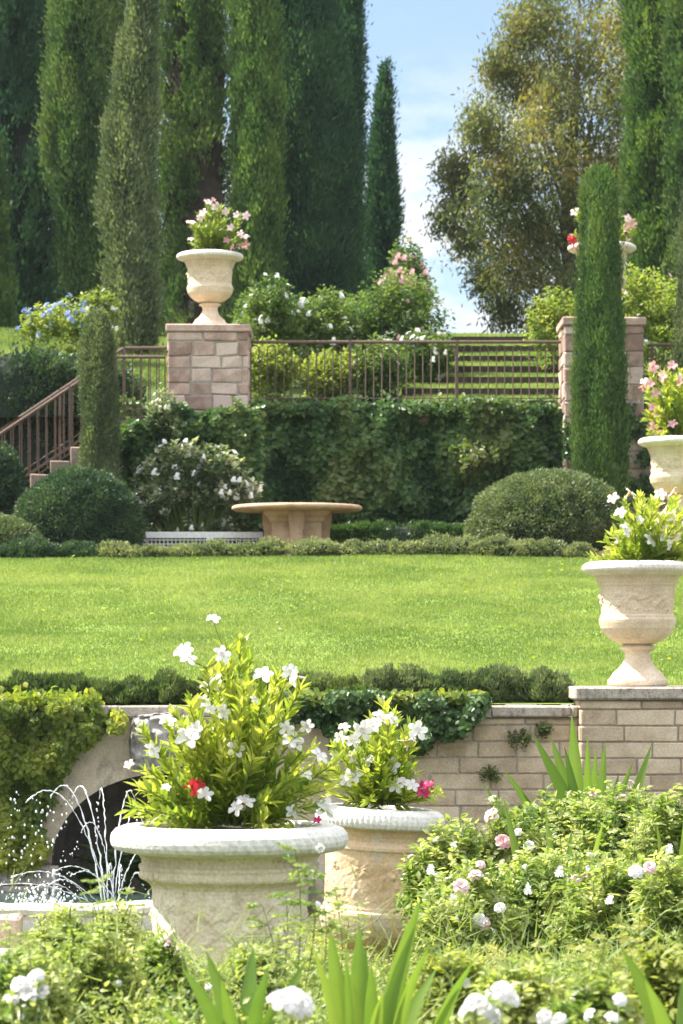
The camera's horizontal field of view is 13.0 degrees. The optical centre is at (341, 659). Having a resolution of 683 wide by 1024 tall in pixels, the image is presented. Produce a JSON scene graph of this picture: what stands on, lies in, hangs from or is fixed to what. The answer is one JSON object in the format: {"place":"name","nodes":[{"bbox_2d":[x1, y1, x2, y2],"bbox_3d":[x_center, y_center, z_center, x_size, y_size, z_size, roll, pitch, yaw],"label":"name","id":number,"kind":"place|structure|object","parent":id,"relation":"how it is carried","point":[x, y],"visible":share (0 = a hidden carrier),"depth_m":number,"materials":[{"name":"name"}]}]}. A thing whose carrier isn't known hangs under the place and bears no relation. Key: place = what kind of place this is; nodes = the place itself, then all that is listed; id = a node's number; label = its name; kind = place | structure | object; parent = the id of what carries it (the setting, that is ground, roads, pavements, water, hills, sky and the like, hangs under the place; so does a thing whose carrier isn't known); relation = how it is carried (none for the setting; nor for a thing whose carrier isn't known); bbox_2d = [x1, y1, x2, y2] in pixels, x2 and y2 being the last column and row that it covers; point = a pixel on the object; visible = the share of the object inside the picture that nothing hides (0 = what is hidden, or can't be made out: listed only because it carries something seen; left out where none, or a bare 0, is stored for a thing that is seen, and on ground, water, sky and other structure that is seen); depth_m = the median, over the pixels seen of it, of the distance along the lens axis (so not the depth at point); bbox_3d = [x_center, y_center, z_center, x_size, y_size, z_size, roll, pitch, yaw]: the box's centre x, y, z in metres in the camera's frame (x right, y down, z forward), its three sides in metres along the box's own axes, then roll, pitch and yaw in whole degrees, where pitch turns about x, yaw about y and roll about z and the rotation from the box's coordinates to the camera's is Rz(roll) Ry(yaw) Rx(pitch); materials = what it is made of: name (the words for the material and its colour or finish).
{"place":"outdoors","nodes":[
{"label":"outdoors","id":0,"kind":"place"},
{"bbox_2d":[0,327,167,389],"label":"slope grass","id":1,"kind":"structure","parent":0,"point":[9,334],"depth_m":49.59,"materials":[{"name":"green plant"}]},
{"bbox_2d":[23,906,423,1023],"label":"ground","id":2,"kind":"structure","parent":0,"point":[311,911],"depth_m":24.64,"materials":[{"name":"green plant"}]},
{"bbox_2d":[0,969,55,1023],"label":"white rose","id":3,"kind":"object","parent":2,"relation":"on","point":[31,988],"visible":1,"depth_m":9.57,"materials":[{"name":"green plant"}]},
{"bbox_2d":[0,945,82,1023],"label":"leafy plant","id":4,"kind":"object","parent":2,"relation":"on","point":[57,1011],"visible":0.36,"depth_m":10.49,"materials":[{"name":"green plant"}]},
{"bbox_2d":[52,921,155,1023],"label":"leafy plant","id":5,"kind":"object","parent":2,"relation":"on","point":[120,967],"visible":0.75,"depth_m":11.36,"materials":[{"name":"green plant"}]},
{"bbox_2d":[0,785,309,932],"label":"fountain","id":6,"kind":"object","parent":2,"relation":"on","point":[32,901],"visible":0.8,"depth_m":24.49,"materials":[{"name":"liquid"}]},
{"bbox_2d":[129,931,209,1019],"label":"leafy plant","id":7,"kind":"object","parent":2,"relation":"on","point":[162,953],"visible":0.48,"depth_m":12.15,"materials":[{"name":"green plant"}]},
{"bbox_2d":[38,705,346,904],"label":"fountain wall","id":8,"kind":"structure","parent":2,"relation":"on","point":[98,766],"depth_m":26.50,"materials":[{"name":"stone"}]},
{"bbox_2d":[0,682,128,876],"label":"creeper","id":9,"kind":"object","parent":8,"relation":"attached to","point":[49,742],"visible":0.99,"depth_m":26.30,"materials":[{"name":"green plant"}]},
{"bbox_2d":[267,686,491,758],"bbox_3d":[0.326,0.627,26.284,2.006,0.803,0.395,0,0,0],"label":"ivy","id":10,"kind":"object","parent":8,"relation":"attached to","point":[443,721],"visible":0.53,"depth_m":26.28,"materials":[{"name":"green plant"}]},
{"bbox_2d":[110,820,347,974],"bbox_3d":[-0.575,1.348,15.400,1.222,1.012,1.222,0,0,-11],"label":"garden urn","id":11,"kind":"object","parent":2,"relation":"on","point":[233,870],"visible":0.66,"depth_m":15.01,"materials":[{"name":"stone"}]},
{"bbox_2d":[114,614,345,828],"bbox_3d":[-0.572,0.373,15.413,1.188,1.214,0.908,0,0,0],"label":"flowering plant","id":12,"kind":"object","parent":11,"relation":"in","point":[228,761],"visible":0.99,"depth_m":15.20,"materials":[{"name":"green plant"}]},
{"bbox_2d":[156,947,305,1023],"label":"iris plant","id":13,"kind":"object","parent":2,"relation":"on","point":[224,1010],"visible":0.91,"depth_m":10.35,"materials":[{"name":"green plant"}]},
{"bbox_2d":[205,939,291,1019],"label":"leafy plant","id":14,"kind":"object","parent":2,"relation":"on","point":[240,963],"visible":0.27,"depth_m":11.95,"materials":[{"name":"green plant"}]},
{"bbox_2d":[267,987,314,1023],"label":"white rose","id":15,"kind":"object","parent":2,"relation":"on","point":[295,1003],"visible":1,"depth_m":7.97,"materials":[{"name":"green plant"}]},
{"bbox_2d":[245,842,349,1021],"bbox_3d":[-0.165,1.124,11.621,0.322,0.854,0.400,0,0,-32],"label":"leafy shoot","id":16,"kind":"object","parent":2,"relation":"on","point":[332,924],"visible":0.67,"depth_m":11.56,"materials":[{"name":"green plant"}]},
{"bbox_2d":[0,861,682,1023],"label":"ground cover","id":17,"kind":"object","parent":2,"relation":"on","point":[347,934],"visible":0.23,"depth_m":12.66,"materials":[{"name":"green plant"}]},
{"bbox_2d":[315,803,444,966],"bbox_3d":[0.229,1.601,20.300,0.880,1.213,0.880,3,0,0],"label":"garden urn","id":18,"kind":"object","parent":2,"relation":"on","point":[375,851],"visible":0.52,"depth_m":19.96,"materials":[{"name":"stone"}]},
{"bbox_2d":[317,695,446,810],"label":"flowering plant","id":19,"kind":"object","parent":18,"relation":"in","point":[377,774],"visible":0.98,"depth_m":20.11,"materials":[{"name":"green plant"}]},
{"bbox_2d":[312,898,472,1023],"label":"iris plant","id":20,"kind":"object","parent":2,"relation":"on","point":[352,998],"visible":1,"depth_m":10.10,"materials":[{"name":"green plant"}]},
{"bbox_2d":[385,813,490,944],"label":"rose bush","id":21,"kind":"object","parent":2,"relation":"on","point":[441,853],"visible":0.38,"depth_m":18.93,"materials":[{"name":"green plant"}]},
{"bbox_2d":[402,886,496,970],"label":"rose bush","id":22,"kind":"object","parent":2,"relation":"on","point":[432,915],"visible":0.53,"depth_m":16.94,"materials":[{"name":"green plant"}]},
{"bbox_2d":[409,945,493,1023],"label":"leafy plant","id":23,"kind":"object","parent":2,"relation":"on","point":[440,981],"visible":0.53,"depth_m":11.35,"materials":[{"name":"green plant"}]},
{"bbox_2d":[347,705,579,886],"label":"brick wall","id":24,"kind":"structure","parent":2,"relation":"on","point":[452,768],"depth_m":26.50,"materials":[{"name":"brick"}]},
{"bbox_2d":[415,855,532,963],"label":"rose bush","id":25,"kind":"object","parent":2,"relation":"on","point":[483,891],"visible":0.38,"depth_m":17.51,"materials":[{"name":"green plant"}]},
{"bbox_2d":[457,981,519,1023],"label":"white rose","id":26,"kind":"object","parent":2,"relation":"on","point":[503,992],"visible":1,"depth_m":8.79,"materials":[{"name":"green plant"}]},
{"bbox_2d":[438,795,565,952],"bbox_3d":[1.111,1.556,20.404,1.003,1.278,1.097,0,0,0],"label":"rose bush","id":27,"kind":"object","parent":2,"relation":"on","point":[497,846],"visible":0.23,"depth_m":20.33,"materials":[{"name":"green plant"}]},
{"bbox_2d":[464,952,571,1023],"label":"leafy plant","id":28,"kind":"object","parent":2,"relation":"on","point":[524,983],"visible":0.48,"depth_m":10.55,"materials":[{"name":"green plant"}]},
{"bbox_2d":[482,846,609,966],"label":"rose bush","id":29,"kind":"object","parent":2,"relation":"on","point":[530,884],"visible":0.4,"depth_m":18.07,"materials":[{"name":"green plant"}]},
{"bbox_2d":[511,783,619,949],"bbox_3d":[1.569,1.534,21.173,1.039,1.332,0.869,0,0,0],"label":"rose bush","id":30,"kind":"object","parent":2,"relation":"on","point":[564,813],"visible":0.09,"depth_m":21.08,"materials":[{"name":"green plant"}]},
{"bbox_2d":[483,715,651,821],"bbox_3d":[1.748,1.282,22.991,1.313,1.736,0.490,0,0,0],"label":"iris plant","id":31,"kind":"object","parent":2,"relation":"on","point":[567,778],"visible":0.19,"depth_m":23.03,"materials":[{"name":"green plant"}]},
{"bbox_2d":[493,923,651,998],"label":"leafy shoot","id":32,"kind":"object","parent":2,"relation":"on","point":[613,963],"visible":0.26,"depth_m":11.46,"materials":[{"name":"green plant"}]},
{"bbox_2d":[536,967,645,1023],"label":"leafy plant","id":33,"kind":"object","parent":2,"relation":"on","point":[582,996],"visible":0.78,"depth_m":9.96,"materials":[{"name":"green plant"}]},
{"bbox_2d":[545,784,661,956],"bbox_3d":[1.519,1.390,17.477,0.680,1.334,0.279,0,0,0],"label":"leafy shoot","id":34,"kind":"object","parent":2,"relation":"on","point":[582,802],"visible":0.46,"depth_m":17.47,"materials":[{"name":"green plant"}]},
{"bbox_2d":[553,778,663,935],"bbox_3d":[1.876,1.501,20.000,0.976,1.429,0.836,0,0,0],"label":"rose bush","id":35,"kind":"object","parent":2,"relation":"on","point":[590,832],"visible":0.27,"depth_m":19.91,"materials":[{"name":"green plant"}]},
{"bbox_2d":[543,843,682,968],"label":"rose bush","id":36,"kind":"object","parent":2,"relation":"on","point":[600,897],"visible":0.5,"depth_m":17.15,"materials":[{"name":"green plant"}]},
{"bbox_2d":[567,686,682,839],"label":"brick pedestal","id":37,"kind":"object","parent":2,"relation":"on","point":[628,726],"visible":0.31,"depth_m":26.25,"materials":[{"name":"brick"}]},
{"bbox_2d":[582,560,682,685],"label":"garden urn","id":38,"kind":"object","parent":37,"relation":"on","point":[637,619],"visible":1,"depth_m":26.46,"materials":[{"name":"stone"}]},
{"bbox_2d":[585,487,682,561],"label":"flowering plant","id":39,"kind":"object","parent":38,"relation":"in","point":[645,542],"visible":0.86,"depth_m":26.54,"materials":[{"name":"green plant"}]},
{"bbox_2d":[612,845,682,954],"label":"rose bush","id":40,"kind":"object","parent":2,"relation":"on","point":[662,886],"visible":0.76,"depth_m":16.72,"materials":[{"name":"green plant"}]},
{"bbox_2d":[613,783,682,876],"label":"rose bush","id":41,"kind":"object","parent":2,"relation":"on","point":[670,827],"visible":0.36,"depth_m":18.89,"materials":[{"name":"green plant"}]},
{"bbox_2d":[616,934,682,1023],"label":"leafy plant","id":42,"kind":"object","parent":2,"relation":"on","point":[661,969],"visible":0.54,"depth_m":10.75,"materials":[{"name":"green plant"}]},
{"bbox_2d":[623,949,682,1023],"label":"iris plant","id":43,"kind":"object","parent":2,"relation":"on","point":[654,1010],"visible":1,"depth_m":9.59,"materials":[{"name":"green plant"}]},
{"bbox_2d":[0,332,674,417],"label":"slope","id":44,"kind":"structure","parent":0,"point":[295,393],"depth_m":45.85,"materials":[{"name":"green plant"}]},
{"bbox_2d":[0,121,21,328],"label":"cypress tree","id":45,"kind":"object","parent":44,"relation":"on","point":[6,296],"visible":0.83,"depth_m":55.86,"materials":[{"name":"green plant"}]},
{"bbox_2d":[0,0,65,328],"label":"cypress tree","id":46,"kind":"object","parent":44,"relation":"on","point":[32,221],"visible":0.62,"depth_m":61.17,"materials":[{"name":"green plant"}]},
{"bbox_2d":[10,293,118,356],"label":"flowering shrub","id":47,"kind":"object","parent":44,"relation":"on","point":[50,322],"visible":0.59,"depth_m":46.57,"materials":[{"name":"green plant"}]},
{"bbox_2d":[0,340,151,487],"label":"clipped hedge","id":48,"kind":"object","parent":44,"relation":"on","point":[35,376],"visible":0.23,"depth_m":43.58,"materials":[{"name":"green plant"}]},
{"bbox_2d":[28,0,125,310],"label":"cypress tree","id":49,"kind":"object","parent":44,"relation":"on","point":[81,38],"visible":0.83,"depth_m":55.52,"materials":[{"name":"green plant"}]},
{"bbox_2d":[89,0,172,354],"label":"cypress tree","id":50,"kind":"object","parent":44,"relation":"on","point":[128,200],"visible":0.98,"depth_m":49.70,"materials":[{"name":"green plant"}]},
{"bbox_2d":[154,0,236,337],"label":"cypress tree","id":51,"kind":"object","parent":44,"relation":"on","point":[193,166],"visible":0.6,"depth_m":57.33,"materials":[{"name":"green plant"}]},
{"bbox_2d":[215,0,293,323],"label":"cypress tree","id":52,"kind":"object","parent":44,"relation":"on","point":[256,96],"visible":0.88,"depth_m":54.64,"materials":[{"name":"green plant"}]},
{"bbox_2d":[229,273,308,389],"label":"flowering shrub","id":53,"kind":"object","parent":44,"relation":"on","point":[265,319],"visible":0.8,"depth_m":45.79,"materials":[{"name":"green plant"}]},
{"bbox_2d":[251,334,305,401],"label":"flowering shrub","id":54,"kind":"object","parent":44,"relation":"on","point":[271,368],"visible":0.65,"depth_m":44.41,"materials":[{"name":"plant"}]},
{"bbox_2d":[277,0,372,305],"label":"cypress tree","id":55,"kind":"object","parent":44,"relation":"on","point":[324,189],"visible":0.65,"depth_m":60.19,"materials":[{"name":"green plant"}]},
{"bbox_2d":[281,284,369,385],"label":"flowering shrub","id":56,"kind":"object","parent":44,"relation":"on","point":[320,322],"visible":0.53,"depth_m":46.43,"materials":[{"name":"green plant"}]},
{"bbox_2d":[295,346,364,401],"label":"leafy shrub","id":57,"kind":"object","parent":44,"relation":"on","point":[328,375],"visible":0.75,"depth_m":44.55,"materials":[{"name":"green plant"}]},
{"bbox_2d":[337,0,375,295],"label":"cypress tree","id":58,"kind":"object","parent":44,"relation":"on","point":[354,17],"visible":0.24,"depth_m":63.79,"materials":[{"name":"green plant"}]},
{"bbox_2d":[343,332,413,400],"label":"flowering shrub","id":59,"kind":"object","parent":44,"relation":"on","point":[377,366],"visible":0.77,"depth_m":44.61,"materials":[{"name":"green plant"}]},
{"bbox_2d":[362,55,410,325],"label":"cypress tree","id":60,"kind":"object","parent":44,"relation":"on","point":[385,207],"visible":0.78,"depth_m":65.75,"materials":[{"name":"green plant"}]},
{"bbox_2d":[348,267,455,352],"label":"flowering shrub","id":61,"kind":"object","parent":44,"relation":"on","point":[400,302],"visible":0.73,"depth_m":46.73,"materials":[{"name":"green plant"}]},
{"bbox_2d":[377,233,435,345],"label":"flowering shrub","id":62,"kind":"object","parent":44,"relation":"on","point":[411,262],"visible":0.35,"depth_m":49.38,"materials":[{"name":"green plant"}]},
{"bbox_2d":[397,323,458,382],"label":"flowering shrub","id":63,"kind":"object","parent":44,"relation":"on","point":[426,358],"visible":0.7,"depth_m":46.04,"materials":[{"name":"green plant"}]},
{"bbox_2d":[393,336,649,408],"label":"turf steps","id":64,"kind":"structure","parent":44,"relation":"on","point":[476,380],"depth_m":46.13,"materials":[{"name":"green plant"}]},
{"bbox_2d":[394,332,646,399],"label":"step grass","id":65,"kind":"structure","parent":64,"relation":"on","point":[493,374],"depth_m":46.61,"materials":[{"name":"green plant"}]},
{"bbox_2d":[418,0,635,333],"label":"eucalyptus tree","id":66,"kind":"object","parent":44,"relation":"on","point":[528,32],"visible":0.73,"depth_m":59.23,"materials":[{"name":"green plant"}]},
{"bbox_2d":[518,285,577,369],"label":"leafy shrub","id":67,"kind":"object","parent":44,"relation":"on","point":[553,313],"visible":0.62,"depth_m":47.35,"materials":[{"name":"green plant"}]},
{"bbox_2d":[611,0,676,341],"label":"cypress tree","id":68,"kind":"object","parent":44,"relation":"on","point":[640,153],"visible":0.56,"depth_m":53.60,"materials":[{"name":"green plant"}]},
{"bbox_2d":[620,261,675,377],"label":"flowering shrub","id":69,"kind":"object","parent":44,"relation":"on","point":[637,291],"visible":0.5,"depth_m":46.80,"materials":[{"name":"plant"}]},
{"bbox_2d":[650,0,682,293],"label":"cypress tree","id":70,"kind":"object","parent":44,"relation":"on","point":[672,33],"visible":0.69,"depth_m":52.82,"materials":[{"name":"green plant"}]},
{"bbox_2d":[0,553,682,705],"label":"lawn","id":71,"kind":"structure","parent":0,"point":[381,640],"depth_m":31.73,"materials":[{"name":"green plant"}]},
{"bbox_2d":[89,673,158,704],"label":"box plant","id":72,"kind":"object","parent":71,"relation":"on","point":[125,692],"visible":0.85,"depth_m":27.00,"materials":[{"name":"green plant"}]},
{"bbox_2d":[128,666,197,704],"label":"box plant","id":73,"kind":"object","parent":71,"relation":"on","point":[167,688],"visible":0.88,"depth_m":26.97,"materials":[{"name":"green plant"}]},
{"bbox_2d":[469,662,528,704],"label":"box plant","id":74,"kind":"object","parent":71,"relation":"on","point":[495,685],"visible":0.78,"depth_m":27.01,"materials":[{"name":"green plant"}]},
{"bbox_2d":[511,665,575,704],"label":"box plant","id":75,"kind":"object","parent":71,"relation":"on","point":[547,685],"visible":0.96,"depth_m":27.02,"materials":[{"name":"green plant"}]},
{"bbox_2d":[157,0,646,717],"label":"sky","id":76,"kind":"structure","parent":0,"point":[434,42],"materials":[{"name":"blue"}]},
{"label":"terrace ground","id":77,"kind":"structure","parent":0,"visible":0},
{"bbox_2d":[0,441,29,515],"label":"leafy shrub","id":78,"kind":"object","parent":77,"relation":"on","point":[13,479],"visible":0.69,"depth_m":40.96,"materials":[{"name":"green plant"}]},
{"bbox_2d":[12,464,146,548],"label":"clipped shrub","id":79,"kind":"object","parent":77,"relation":"on","point":[75,502],"visible":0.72,"depth_m":39.66,"materials":[{"name":"green plant"}]},
{"bbox_2d":[30,420,153,487],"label":"stone stairs","id":80,"kind":"structure","parent":77,"relation":"on","point":[53,466],"depth_m":41.95,"materials":[{"name":"beige stone"}]},
{"bbox_2d":[0,356,115,477],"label":"iron railing","id":81,"kind":"object","parent":80,"relation":"on","point":[69,389],"visible":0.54,"depth_m":42.09,"materials":[{"name":"brown metal"}]},
{"bbox_2d":[142,383,186,460],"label":"climbing plant","id":82,"kind":"object","parent":80,"relation":"attached to","point":[167,407],"visible":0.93,"depth_m":41.70,"materials":[{"name":"green plant"}]},
{"bbox_2d":[73,304,124,481],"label":"cypress tree","id":83,"kind":"object","parent":77,"relation":"on","point":[101,433],"visible":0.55,"depth_m":41.11,"materials":[{"name":"green plant"}]},
{"bbox_2d":[118,397,266,550],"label":"ivy","id":84,"kind":"object","parent":77,"relation":"on","point":[217,425],"visible":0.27,"depth_m":41.83,"materials":[{"name":"green plant"}]},
{"bbox_2d":[127,436,263,546],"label":"flowering shrub","id":85,"kind":"object","parent":77,"relation":"on","point":[181,481],"visible":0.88,"depth_m":41.22,"materials":[{"name":"green plant"}]},
{"bbox_2d":[232,502,361,554],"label":"stone table","id":86,"kind":"object","parent":77,"relation":"on","point":[295,521],"visible":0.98,"depth_m":40.19,"materials":[{"name":"beige stone"}]},
{"bbox_2d":[330,518,465,547],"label":"clipped hedge","id":87,"kind":"object","parent":77,"relation":"on","point":[365,531],"visible":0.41,"depth_m":41.73,"materials":[{"name":"green plant"}]},
{"bbox_2d":[297,408,666,513],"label":"terrace wall","id":88,"kind":"structure","parent":77,"relation":"on","point":[647,471],"depth_m":42.96,"materials":[{"name":"stone"}]},
{"bbox_2d":[165,324,252,427],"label":"stone pier","id":89,"kind":"structure","parent":88,"relation":"on","point":[208,365],"depth_m":42.60,"materials":[{"name":"beige stone"}]},
{"bbox_2d":[176,249,243,323],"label":"garden urn","id":90,"kind":"object","parent":89,"relation":"on","point":[209,277],"visible":0.91,"depth_m":42.89,"materials":[{"name":"stone"}]},
{"bbox_2d":[186,197,250,249],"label":"flowering plant","id":91,"kind":"object","parent":90,"relation":"in","point":[212,233],"visible":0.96,"depth_m":42.97,"materials":[{"name":"green plant"}]},
{"bbox_2d":[118,392,563,535],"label":"ivy","id":92,"kind":"object","parent":88,"relation":"attached to","point":[384,463],"visible":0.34,"depth_m":42.68,"materials":[{"name":"green plant"}]},
{"bbox_2d":[250,340,561,406],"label":"iron railing","id":93,"kind":"object","parent":88,"relation":"on","point":[350,342],"visible":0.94,"depth_m":43.11,"materials":[{"name":"brown metal"}]},
{"bbox_2d":[262,392,562,419],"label":"ivy","id":94,"kind":"object","parent":88,"relation":"on","point":[433,408],"visible":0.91,"depth_m":42.76,"materials":[{"name":"green plant"}]},
{"bbox_2d":[462,467,633,551],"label":"clipped shrub","id":95,"kind":"object","parent":77,"relation":"on","point":[567,505],"visible":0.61,"depth_m":39.18,"materials":[{"name":"green plant"}]},
{"bbox_2d":[564,161,633,504],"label":"cypress tree","id":96,"kind":"object","parent":77,"relation":"on","point":[600,430],"visible":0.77,"depth_m":41.05,"materials":[{"name":"green plant"}]},
{"bbox_2d":[556,317,645,514],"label":"stone pier","id":97,"kind":"structure","parent":77,"relation":"on","point":[634,348],"depth_m":42.50,"materials":[{"name":"beige stone"}]},
{"bbox_2d":[561,403,661,508],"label":"ivy","id":98,"kind":"object","parent":97,"relation":"attached to","point":[643,483],"visible":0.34,"depth_m":42.36,"materials":[{"name":"green plant"}]},
{"bbox_2d":[653,521,682,542],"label":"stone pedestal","id":99,"kind":"object","parent":77,"relation":"on","point":[676,539],"visible":0.02,"depth_m":38.14,"materials":[{"name":"stone"}]},
{"bbox_2d":[638,435,682,520],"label":"garden urn","id":100,"kind":"object","parent":99,"relation":"on","point":[666,456],"visible":0.79,"depth_m":38.22,"materials":[{"name":"stone"}]},
{"bbox_2d":[638,360,682,436],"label":"flowering plant","id":101,"kind":"object","parent":100,"relation":"in","point":[666,414],"visible":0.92,"depth_m":38.30,"materials":[{"name":"green plant"}]},
{"bbox_2d":[670,180,682,395],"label":"cypress tree","id":102,"kind":"object","parent":77,"relation":"on","point":[678,336],"visible":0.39,"depth_m":42.13,"materials":[{"name":"green plant"}]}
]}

